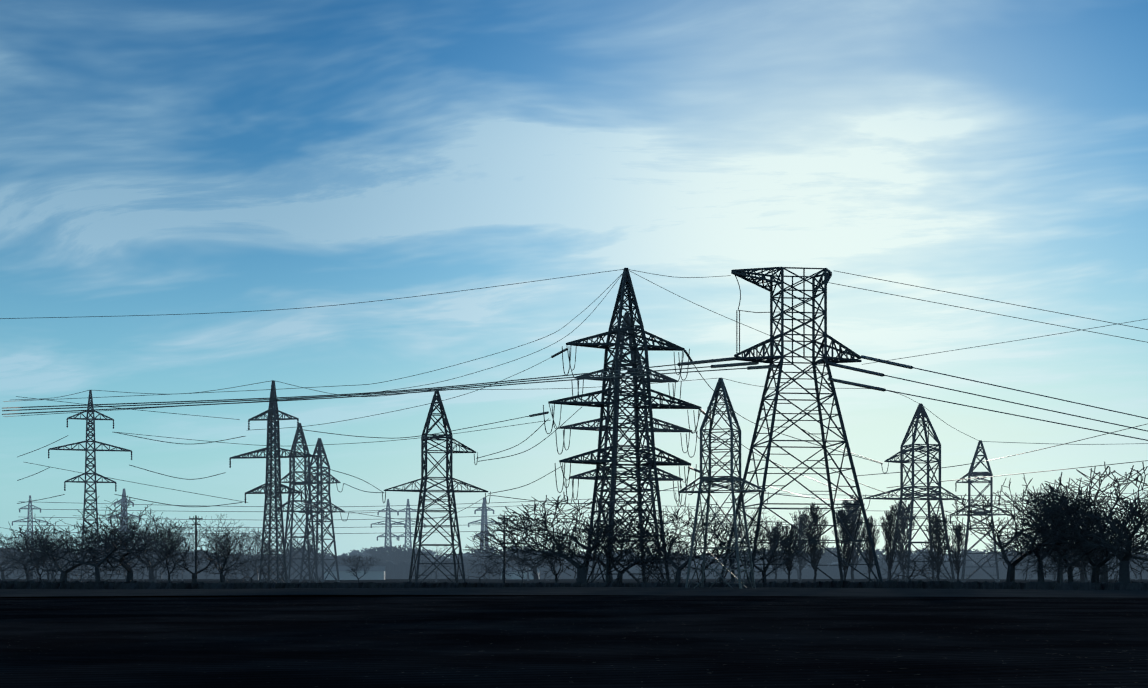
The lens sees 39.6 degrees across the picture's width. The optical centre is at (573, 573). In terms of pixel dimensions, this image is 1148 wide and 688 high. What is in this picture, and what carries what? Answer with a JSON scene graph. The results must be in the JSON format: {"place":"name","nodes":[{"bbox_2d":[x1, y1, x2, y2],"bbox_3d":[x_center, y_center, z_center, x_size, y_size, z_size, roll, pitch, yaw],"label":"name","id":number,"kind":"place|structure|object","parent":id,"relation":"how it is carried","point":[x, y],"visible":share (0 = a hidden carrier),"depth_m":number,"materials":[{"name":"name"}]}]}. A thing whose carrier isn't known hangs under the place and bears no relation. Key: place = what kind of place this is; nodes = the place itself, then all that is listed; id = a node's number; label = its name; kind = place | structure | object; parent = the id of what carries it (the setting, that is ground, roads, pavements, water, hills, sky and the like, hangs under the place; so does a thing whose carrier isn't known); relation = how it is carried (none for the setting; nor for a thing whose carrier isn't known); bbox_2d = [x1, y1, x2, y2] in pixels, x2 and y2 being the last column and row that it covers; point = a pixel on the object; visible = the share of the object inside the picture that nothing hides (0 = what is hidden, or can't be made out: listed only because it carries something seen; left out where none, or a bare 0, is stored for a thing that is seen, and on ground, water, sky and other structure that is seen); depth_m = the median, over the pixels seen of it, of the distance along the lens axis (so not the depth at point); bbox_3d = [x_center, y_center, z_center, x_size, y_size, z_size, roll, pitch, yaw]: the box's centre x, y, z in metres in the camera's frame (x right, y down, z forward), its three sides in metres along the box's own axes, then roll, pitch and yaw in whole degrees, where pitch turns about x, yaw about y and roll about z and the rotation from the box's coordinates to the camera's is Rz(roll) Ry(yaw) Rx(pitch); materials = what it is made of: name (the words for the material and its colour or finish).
{"place":"outdoors","nodes":[
{"label":"outdoors","id":0,"kind":"place"},
{"bbox_2d":[0,579,1147,687],"bbox_3d":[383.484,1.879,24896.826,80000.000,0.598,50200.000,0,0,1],"label":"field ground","id":1,"kind":"structure","parent":0,"point":[440,641],"depth_m":44.48,"materials":[{"name":"soil"}]},
{"bbox_2d":[0,549,33,577],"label":"tree","id":2,"kind":"object","parent":1,"relation":"on","point":[12,562],"visible":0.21,"depth_m":429.18,"materials":[{"name":"black plant"}]},
{"bbox_2d":[0,538,50,580],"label":"tree","id":3,"kind":"object","parent":1,"relation":"on","point":[2,574],"visible":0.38,"depth_m":309.57,"materials":[{"name":"black plant"}]},
{"bbox_2d":[12,495,48,548],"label":"pylon","id":4,"kind":"object","parent":1,"relation":"on","point":[29,511],"visible":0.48,"depth_m":803.12,"materials":[{"name":"metal"}]},
{"bbox_2d":[9,536,63,581],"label":"tree","id":5,"kind":"object","parent":1,"relation":"on","point":[40,555],"visible":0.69,"depth_m":250.46,"materials":[{"name":"black plant"}]},
{"bbox_2d":[0,532,72,580],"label":"tree","id":6,"kind":"object","parent":1,"relation":"on","point":[27,572],"visible":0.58,"depth_m":272.63,"materials":[{"name":"black plant"}]},
{"bbox_2d":[0,530,80,579],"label":"tree","id":7,"kind":"object","parent":1,"relation":"on","point":[31,577],"visible":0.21,"depth_m":337.43,"materials":[{"name":"black plant"}]},
{"bbox_2d":[1,536,84,579],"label":"tree","id":8,"kind":"object","parent":1,"relation":"on","point":[34,564],"visible":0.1,"depth_m":451.25,"materials":[{"name":"black plant"}]},
{"bbox_2d":[7,524,79,581],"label":"tree","id":9,"kind":"object","parent":1,"relation":"on","point":[46,551],"visible":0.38,"depth_m":280.38,"materials":[{"name":"black plant"}]},
{"bbox_2d":[2,529,93,581],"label":"tree","id":10,"kind":"object","parent":1,"relation":"on","point":[52,578],"visible":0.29,"depth_m":305.57,"materials":[{"name":"black plant"}]},
{"bbox_2d":[0,522,150,581],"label":"tree","id":11,"kind":"object","parent":1,"relation":"on","point":[55,560],"visible":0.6,"depth_m":240.68,"materials":[{"name":"black plant"}]},
{"bbox_2d":[48,390,131,581],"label":"pylon","id":12,"kind":"object","parent":1,"relation":"on","point":[86,449],"visible":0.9,"depth_m":330.54,"materials":[{"name":"metal"}]},
{"bbox_2d":[0,493,190,582],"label":"tree","id":13,"kind":"object","parent":1,"relation":"on","point":[96,572],"visible":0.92,"depth_m":215.56,"materials":[{"name":"black plant"}]},
{"bbox_2d":[52,521,178,580],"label":"tree","id":14,"kind":"object","parent":1,"relation":"on","point":[127,566],"visible":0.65,"depth_m":230.42,"materials":[{"name":"black plant"}]},
{"bbox_2d":[108,488,139,535],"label":"pylon","id":15,"kind":"object","parent":1,"relation":"on","point":[123,499],"visible":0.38,"depth_m":762.46,"materials":[{"name":"metal"}]},
{"bbox_2d":[101,551,156,581],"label":"tree","id":16,"kind":"object","parent":1,"relation":"on","point":[124,573],"visible":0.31,"depth_m":308.87,"materials":[{"name":"black plant"}]},
{"bbox_2d":[76,527,183,570],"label":"tree","id":17,"kind":"object","parent":1,"relation":"on","point":[134,551],"visible":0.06,"depth_m":461.78,"materials":[{"name":"black plant"}]},
{"bbox_2d":[107,531,159,580],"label":"tree","id":18,"kind":"object","parent":1,"relation":"on","point":[137,578],"visible":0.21,"depth_m":402.07,"materials":[{"name":"black plant"}]},
{"bbox_2d":[70,510,231,582],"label":"tree","id":19,"kind":"object","parent":1,"relation":"on","point":[149,563],"visible":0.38,"depth_m":284.83,"materials":[{"name":"black plant"}]},
{"bbox_2d":[117,523,189,581],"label":"tree","id":20,"kind":"object","parent":1,"relation":"on","point":[155,574],"visible":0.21,"depth_m":333.71,"materials":[{"name":"black plant"}]},
{"bbox_2d":[141,528,200,581],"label":"tree","id":21,"kind":"object","parent":1,"relation":"on","point":[168,541],"visible":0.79,"depth_m":235.57,"materials":[{"name":"black plant"}]},
{"bbox_2d":[157,553,208,580],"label":"tree","id":22,"kind":"object","parent":1,"relation":"on","point":[181,573],"visible":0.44,"depth_m":442.27,"materials":[{"name":"black plant"}]},
{"bbox_2d":[144,539,234,582],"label":"tree","id":23,"kind":"object","parent":1,"relation":"on","point":[199,571],"visible":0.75,"depth_m":239.47,"materials":[{"name":"black plant"}]},
{"bbox_2d":[189,515,202,581],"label":"utility pole","id":24,"kind":"object","parent":1,"relation":"on","point":[196,522],"visible":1,"depth_m":215.49,"materials":[{"name":"brown wood"}]},
{"bbox_2d":[198,546,258,582],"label":"tree","id":25,"kind":"object","parent":1,"relation":"on","point":[227,570],"visible":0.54,"depth_m":252.11,"materials":[{"name":"black plant"}]},
{"bbox_2d":[178,515,280,582],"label":"tree","id":26,"kind":"object","parent":1,"relation":"on","point":[228,552],"visible":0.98,"depth_m":231.67,"materials":[{"name":"black plant"}]},
{"bbox_2d":[232,550,267,580],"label":"tree","id":27,"kind":"object","parent":1,"relation":"on","point":[236,555],"visible":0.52,"depth_m":394.70,"materials":[{"name":"black plant"}]},
{"bbox_2d":[207,526,294,577],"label":"tree","id":28,"kind":"object","parent":1,"relation":"on","point":[244,538],"visible":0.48,"depth_m":436.36,"materials":[{"name":"black plant"}]},
{"bbox_2d":[188,527,323,579],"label":"tree","id":29,"kind":"object","parent":1,"relation":"on","point":[256,577],"visible":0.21,"depth_m":448.55,"materials":[{"name":"black plant"}]},
{"bbox_2d":[223,556,289,582],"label":"tree","id":30,"kind":"object","parent":1,"relation":"on","point":[242,573],"visible":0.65,"depth_m":256.14,"materials":[{"name":"black plant"}]},
{"bbox_2d":[229,380,317,582],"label":"pylon","id":31,"kind":"object","parent":1,"relation":"on","point":[272,411],"visible":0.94,"depth_m":300.20,"materials":[{"name":"metal"}]},
{"bbox_2d":[253,535,311,579],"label":"tree","id":32,"kind":"object","parent":1,"relation":"on","point":[287,552],"visible":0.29,"depth_m":434.46,"materials":[{"name":"black plant"}]},
{"bbox_2d":[272,423,326,582],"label":"pylon","id":33,"kind":"object","parent":1,"relation":"on","point":[292,472],"visible":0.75,"depth_m":340.10,"materials":[{"name":"metal"}]},
{"bbox_2d":[296,438,348,581],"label":"pylon","id":34,"kind":"object","parent":1,"relation":"on","point":[328,480],"visible":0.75,"depth_m":365.07,"materials":[{"name":"metal"}]},
{"bbox_2d":[331,554,358,562],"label":"tree","id":35,"kind":"object","parent":1,"relation":"on","point":[342,557],"visible":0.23,"depth_m":573.73,"materials":[{"name":"grey plant"}]},
{"bbox_2d":[321,566,385,579],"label":"barn","id":36,"kind":"structure","parent":1,"relation":"on","point":[375,573],"depth_m":517.32,"materials":[{"name":"grey"}]},
{"bbox_2d":[338,554,379,582],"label":"tree","id":37,"kind":"object","parent":1,"relation":"on","point":[355,568],"visible":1,"depth_m":270.25,"materials":[{"name":"black plant"}]},
{"bbox_2d":[357,546,397,564],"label":"tree","id":38,"kind":"object","parent":1,"relation":"on","point":[373,551],"visible":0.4,"depth_m":639.21,"materials":[{"name":"grey plant"}]},
{"bbox_2d":[370,499,405,555],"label":"pylon","id":39,"kind":"object","parent":1,"relation":"on","point":[387,519],"visible":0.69,"depth_m":820.40,"materials":[{"name":"metal"}]},
{"bbox_2d":[367,545,425,564],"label":"tree","id":40,"kind":"object","parent":1,"relation":"on","point":[398,553],"visible":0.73,"depth_m":620.67,"materials":[{"name":"grey plant"}]},
{"bbox_2d":[391,499,425,550],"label":"pylon","id":41,"kind":"object","parent":1,"relation":"on","point":[406,528],"visible":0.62,"depth_m":900.07,"materials":[{"name":"metal"}]},
{"bbox_2d":[395,552,438,564],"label":"tree","id":42,"kind":"object","parent":1,"relation":"on","point":[410,555],"visible":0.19,"depth_m":596.40,"materials":[{"name":"grey plant"}]},
{"bbox_2d":[382,391,490,582],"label":"pylon","id":43,"kind":"object","parent":1,"relation":"on","point":[447,451],"visible":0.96,"depth_m":259.38,"materials":[{"name":"metal"}]},
{"bbox_2d":[408,546,467,581],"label":"tree","id":44,"kind":"object","parent":1,"relation":"on","point":[447,561],"visible":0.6,"depth_m":395.86,"materials":[{"name":"black plant"}]},
{"bbox_2d":[445,556,477,565],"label":"tree","id":45,"kind":"object","parent":1,"relation":"on","point":[467,561],"visible":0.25,"depth_m":587.00,"materials":[{"name":"grey plant"}]},
{"bbox_2d":[438,554,512,582],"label":"tree","id":46,"kind":"object","parent":1,"relation":"on","point":[486,570],"visible":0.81,"depth_m":269.92,"materials":[{"name":"black plant"}]},
{"bbox_2d":[468,497,500,555],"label":"pylon","id":47,"kind":"object","parent":1,"relation":"on","point":[483,520],"visible":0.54,"depth_m":840.01,"materials":[{"name":"metal"}]},
{"bbox_2d":[463,545,505,560],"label":"tree","id":48,"kind":"object","parent":1,"relation":"on","point":[482,554],"visible":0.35,"depth_m":617.49,"materials":[{"name":"grey plant"}]},
{"bbox_2d":[498,515,510,582],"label":"utility pole","id":49,"kind":"object","parent":1,"relation":"on","point":[503,518],"visible":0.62,"depth_m":224.85,"materials":[{"name":"brown wood"}]},
{"bbox_2d":[489,549,539,582],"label":"tree","id":50,"kind":"object","parent":1,"relation":"on","point":[515,559],"visible":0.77,"depth_m":264.67,"materials":[{"name":"black plant"}]},
{"bbox_2d":[501,567,540,578],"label":"barn","id":51,"kind":"structure","parent":1,"relation":"on","point":[513,576],"depth_m":526.89,"materials":[{"name":"grey"}]},
{"bbox_2d":[463,512,585,582],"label":"tree","id":52,"kind":"object","parent":1,"relation":"on","point":[536,578],"visible":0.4,"depth_m":297.99,"materials":[{"name":"black plant"}]},
{"bbox_2d":[499,546,560,580],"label":"tree","id":53,"kind":"object","parent":1,"relation":"on","point":[527,577],"visible":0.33,"depth_m":448.06,"materials":[{"name":"black plant"}]},
{"bbox_2d":[516,532,589,582],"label":"tree","id":54,"kind":"object","parent":1,"relation":"on","point":[555,573],"visible":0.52,"depth_m":229.08,"materials":[{"name":"black plant"}]},
{"bbox_2d":[0,268,1147,582],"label":"pylon","id":55,"kind":"object","parent":1,"relation":"on","point":[626,284],"visible":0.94,"depth_m":228.00,"materials":[{"name":"metal"}]},
{"bbox_2d":[0,580,1147,589],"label":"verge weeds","id":56,"kind":"object","parent":1,"relation":"on","point":[918,584],"visible":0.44,"depth_m":177.79,"materials":[{"name":"black plant"}]},
{"bbox_2d":[0,557,1147,578],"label":"hedgerow","id":57,"kind":"object","parent":1,"relation":"on","point":[400,570],"visible":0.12,"depth_m":560.41,"materials":[{"name":"black plant"}]},
{"bbox_2d":[465,492,682,582],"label":"tree","id":58,"kind":"object","parent":1,"relation":"on","point":[581,574],"visible":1,"depth_m":204.88,"materials":[{"name":"black plant"}]},
{"bbox_2d":[536,510,666,582],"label":"tree","id":59,"kind":"object","parent":1,"relation":"on","point":[593,557],"visible":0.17,"depth_m":238.13,"materials":[{"name":"black plant"}]},
{"bbox_2d":[580,517,664,582],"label":"tree","id":60,"kind":"object","parent":1,"relation":"on","point":[609,556],"visible":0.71,"depth_m":219.59,"materials":[{"name":"black plant"}]},
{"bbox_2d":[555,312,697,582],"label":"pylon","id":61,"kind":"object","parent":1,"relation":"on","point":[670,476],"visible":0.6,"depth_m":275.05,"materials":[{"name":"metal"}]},
{"bbox_2d":[567,522,688,582],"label":"tree","id":62,"kind":"object","parent":1,"relation":"on","point":[618,580],"visible":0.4,"depth_m":230.48,"materials":[{"name":"black plant"}]},
{"bbox_2d":[613,537,691,573],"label":"tree","id":63,"kind":"object","parent":1,"relation":"on","point":[651,552],"visible":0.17,"depth_m":239.49,"materials":[{"name":"black plant"}]},
{"bbox_2d":[618,502,746,582],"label":"tree","id":64,"kind":"object","parent":1,"relation":"on","point":[685,564],"visible":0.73,"depth_m":209.87,"materials":[{"name":"black plant"}]},
{"bbox_2d":[627,519,789,582],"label":"bush","id":65,"kind":"object","parent":1,"relation":"on","point":[710,563],"visible":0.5,"depth_m":214.22,"materials":[{"name":"black plant"}]},
{"bbox_2d":[675,378,768,588],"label":"pylon","id":66,"kind":"object","parent":1,"relation":"on","point":[709,479],"visible":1,"depth_m":149.04,"materials":[{"name":"metal"}]},
{"bbox_2d":[682,498,809,581],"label":"tree","id":67,"kind":"object","parent":1,"relation":"on","point":[722,542],"visible":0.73,"depth_m":203.39,"materials":[{"name":"black plant"}]},
{"bbox_2d":[707,519,809,582],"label":"tree","id":68,"kind":"object","parent":1,"relation":"on","point":[763,556],"visible":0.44,"depth_m":223.33,"materials":[{"name":"black plant"}]},
{"bbox_2d":[765,522,784,581],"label":"tree","id":69,"kind":"object","parent":1,"relation":"on","point":[779,561],"visible":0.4,"depth_m":305.96,"materials":[{"name":"black plant"}]},
{"bbox_2d":[777,523,801,582],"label":"tree","id":70,"kind":"object","parent":1,"relation":"on","point":[789,554],"visible":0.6,"depth_m":249.01,"materials":[{"name":"black plant"}]},
{"bbox_2d":[755,537,835,579],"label":"tree","id":71,"kind":"object","parent":1,"relation":"on","point":[798,572],"visible":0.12,"depth_m":419.85,"materials":[{"name":"black plant"}]},
{"bbox_2d":[789,510,808,582],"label":"tree","id":72,"kind":"object","parent":1,"relation":"on","point":[798,522],"visible":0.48,"depth_m":325.01,"materials":[{"name":"black plant"}]},
{"bbox_2d":[719,267,882,582],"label":"pylon","id":73,"kind":"object","parent":1,"relation":"on","point":[771,358],"visible":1,"depth_m":232.42,"materials":[{"name":"metal"}]},
{"bbox_2d":[800,502,827,582],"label":"tree","id":74,"kind":"object","parent":1,"relation":"on","point":[813,516],"visible":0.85,"depth_m":254.02,"materials":[{"name":"black plant"}]},
{"bbox_2d":[817,546,845,566],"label":"tree","id":75,"kind":"object","parent":1,"relation":"on","point":[828,557],"visible":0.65,"depth_m":574.25,"materials":[{"name":"grey plant"}]},
{"bbox_2d":[833,509,859,580],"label":"tree","id":76,"kind":"object","parent":1,"relation":"on","point":[846,547],"visible":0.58,"depth_m":253.81,"materials":[{"name":"black plant"}]},
{"bbox_2d":[836,495,866,581],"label":"tree","id":77,"kind":"object","parent":1,"relation":"on","point":[854,515],"visible":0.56,"depth_m":300.71,"materials":[{"name":"black plant"}]},
{"bbox_2d":[861,516,879,581],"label":"tree","id":78,"kind":"object","parent":1,"relation":"on","point":[868,550],"visible":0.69,"depth_m":258.64,"materials":[{"name":"black plant"}]},
{"bbox_2d":[878,505,900,579],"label":"tree","id":79,"kind":"object","parent":1,"relation":"on","point":[890,518],"visible":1,"depth_m":258.91,"materials":[{"name":"black plant"}]},
{"bbox_2d":[892,500,919,580],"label":"tree","id":80,"kind":"object","parent":1,"relation":"on","point":[903,537],"visible":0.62,"depth_m":302.79,"materials":[{"name":"black plant"}]},
{"bbox_2d":[862,548,953,581],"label":"bush","id":81,"kind":"object","parent":1,"relation":"on","point":[922,570],"visible":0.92,"depth_m":243.78,"materials":[{"name":"black plant"}]},
{"bbox_2d":[859,403,965,581],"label":"pylon","id":82,"kind":"object","parent":1,"relation":"on","point":[920,409],"visible":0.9,"depth_m":297.43,"materials":[{"name":"metal"}]},
{"bbox_2d":[921,512,953,580],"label":"tree","id":83,"kind":"object","parent":1,"relation":"on","point":[938,549],"visible":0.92,"depth_m":263.67,"materials":[{"name":"black plant"}]},
{"bbox_2d":[946,521,968,580],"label":"tree","id":84,"kind":"object","parent":1,"relation":"on","point":[959,538],"visible":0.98,"depth_m":263.47,"materials":[{"name":"black plant"}]},
{"bbox_2d":[956,549,997,564],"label":"tree","id":85,"kind":"object","parent":1,"relation":"on","point":[979,557],"visible":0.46,"depth_m":641.71,"materials":[{"name":"grey plant"}]},
{"bbox_2d":[950,440,1013,581],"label":"pylon","id":86,"kind":"object","parent":1,"relation":"on","point":[970,473],"visible":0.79,"depth_m":346.69,"materials":[{"name":"metal"}]},
{"bbox_2d":[976,530,1038,579],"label":"tree","id":87,"kind":"object","parent":1,"relation":"on","point":[1022,563],"visible":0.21,"depth_m":517.57,"materials":[{"name":"black plant"}]},
{"bbox_2d":[927,485,1103,582],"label":"tree","id":88,"kind":"object","parent":1,"relation":"on","point":[1011,569],"visible":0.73,"depth_m":223.16,"materials":[{"name":"black plant"}]},
{"bbox_2d":[978,476,1120,582],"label":"tree","id":89,"kind":"object","parent":1,"relation":"on","point":[1040,574],"visible":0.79,"depth_m":209.07,"materials":[{"name":"black plant"}]},
{"bbox_2d":[1016,547,1100,581],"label":"tree","id":90,"kind":"object","parent":1,"relation":"on","point":[1049,565],"visible":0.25,"depth_m":301.80,"materials":[{"name":"black plant"}]},
{"bbox_2d":[1009,485,1119,582],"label":"tree","id":91,"kind":"object","parent":1,"relation":"on","point":[1059,580],"visible":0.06,"depth_m":240.06,"materials":[{"name":"black plant"}]},
{"bbox_2d":[982,510,1147,582],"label":"tree","id":92,"kind":"object","parent":1,"relation":"on","point":[1083,579],"visible":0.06,"depth_m":272.33,"materials":[{"name":"black plant"}]},
{"bbox_2d":[995,462,1147,582],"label":"tree","id":93,"kind":"object","parent":1,"relation":"on","point":[1124,573],"visible":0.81,"depth_m":205.28,"materials":[{"name":"black plant"}]},
{"bbox_2d":[1009,492,1136,582],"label":"tree","id":94,"kind":"object","parent":1,"relation":"on","point":[1057,547],"visible":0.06,"depth_m":265.90,"materials":[{"name":"black plant"}]},
{"bbox_2d":[1010,499,1137,582],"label":"tree","id":95,"kind":"object","parent":1,"relation":"on","point":[1070,567],"visible":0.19,"depth_m":223.27,"materials":[{"name":"black plant"}]},
{"bbox_2d":[1005,495,1146,582],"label":"tree","id":96,"kind":"object","parent":1,"relation":"on","point":[1105,575],"visible":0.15,"depth_m":245.42,"materials":[{"name":"black plant"}]},
{"bbox_2d":[1012,489,1147,582],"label":"tree","id":97,"kind":"object","parent":1,"relation":"on","point":[1096,571],"visible":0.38,"depth_m":212.60,"materials":[{"name":"black plant"}]},
{"bbox_2d":[1014,517,1146,581],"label":"tree","id":98,"kind":"object","parent":1,"relation":"on","point":[1080,562],"visible":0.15,"depth_m":332.03,"materials":[{"name":"black plant"}]},
{"bbox_2d":[1032,485,1147,582],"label":"tree","id":99,"kind":"object","parent":1,"relation":"on","point":[1139,558],"visible":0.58,"depth_m":209.88,"materials":[{"name":"black plant"}]},
{"bbox_2d":[1061,527,1146,582],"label":"tree","id":100,"kind":"object","parent":1,"relation":"on","point":[1102,575],"visible":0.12,"depth_m":242.45,"materials":[{"name":"black plant"}]},
{"bbox_2d":[0,587,1147,597],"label":"field","id":101,"kind":"structure","parent":0,"point":[785,591],"depth_m":130.82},
{"bbox_2d":[0,0,1147,557],"label":"sky","id":102,"kind":"structure","parent":0,"point":[159,158],"materials":[{"name":"blue"}]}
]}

